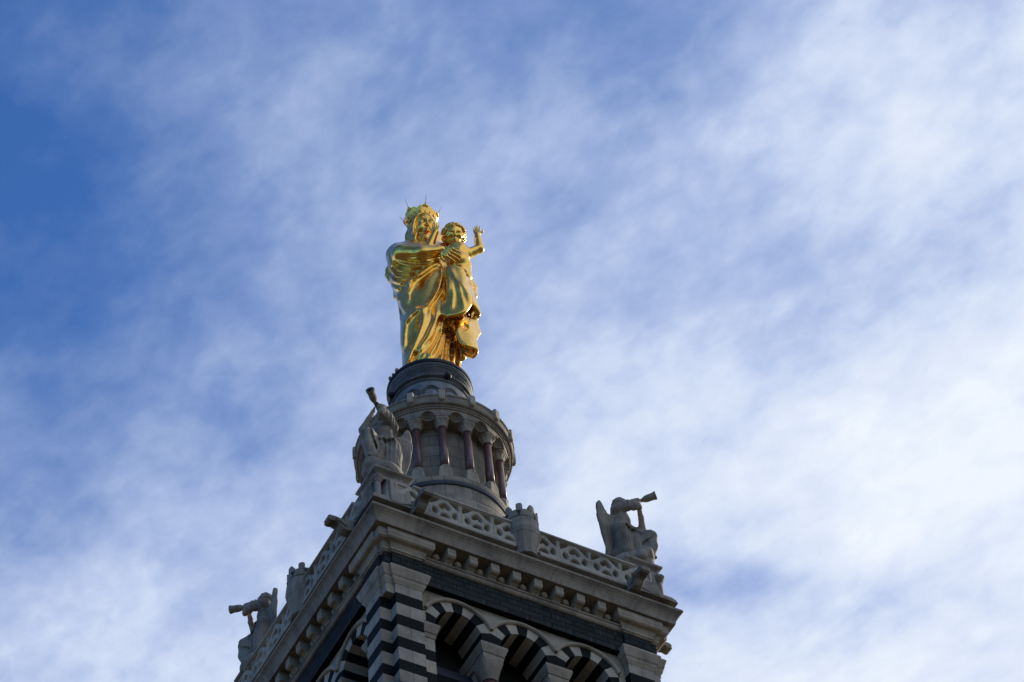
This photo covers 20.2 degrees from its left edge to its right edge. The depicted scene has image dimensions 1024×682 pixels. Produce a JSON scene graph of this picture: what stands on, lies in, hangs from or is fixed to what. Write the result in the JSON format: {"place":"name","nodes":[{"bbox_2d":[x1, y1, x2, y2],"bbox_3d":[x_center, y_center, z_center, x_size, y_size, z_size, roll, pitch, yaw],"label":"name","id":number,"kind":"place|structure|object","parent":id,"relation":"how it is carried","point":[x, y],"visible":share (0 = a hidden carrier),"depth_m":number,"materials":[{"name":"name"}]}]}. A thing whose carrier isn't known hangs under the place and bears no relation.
{"place":"outdoors","nodes":[
{"label":"outdoors","id":0,"kind":"place"},
{"bbox_2d":[0,0,1023,681],"label":"sky","id":1,"kind":"structure","parent":0,"point":[756,267],"materials":[{"name":"blue"}]},
{"bbox_3d":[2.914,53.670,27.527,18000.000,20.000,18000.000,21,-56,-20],"label":"ground","id":2,"kind":"structure","parent":0,"visible":0},
{"bbox_2d":[234,464,682,681],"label":"bell tower","id":3,"kind":"structure","parent":2,"relation":"on","point":[399,579],"depth_m":80.24,"materials":[{"name":"stone"}]},
{"bbox_2d":[228,588,277,669],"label":"angel statue","id":4,"kind":"object","parent":3,"relation":"on","point":[264,605],"visible":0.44,"depth_m":87.17,"materials":[{"name":"stone"}]},
{"bbox_2d":[358,387,412,478],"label":"angel statue","id":5,"kind":"object","parent":3,"relation":"on","point":[382,444],"visible":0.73,"depth_m":82.82,"materials":[{"name":"stone"}]},
{"bbox_2d":[352,389,515,516],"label":"round drum","id":6,"kind":"object","parent":3,"relation":"on","point":[463,450],"visible":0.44,"depth_m":89.15,"materials":[{"name":"stone"}]},
{"bbox_2d":[386,358,472,405],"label":"statue base","id":7,"kind":"object","parent":6,"relation":"on","point":[425,376],"visible":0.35,"depth_m":92.53,"materials":[{"name":"grey stone"}]},
{"bbox_2d":[385,200,483,366],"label":"gilded statue","id":8,"kind":"object","parent":7,"relation":"on","point":[428,276],"visible":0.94,"depth_m":96.80,"materials":[{"name":"gold metal"}]},
{"bbox_2d":[596,491,657,563],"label":"angel statue","id":9,"kind":"object","parent":3,"relation":"on","point":[622,535],"visible":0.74,"depth_m":85.46,"materials":[{"name":"stone"}]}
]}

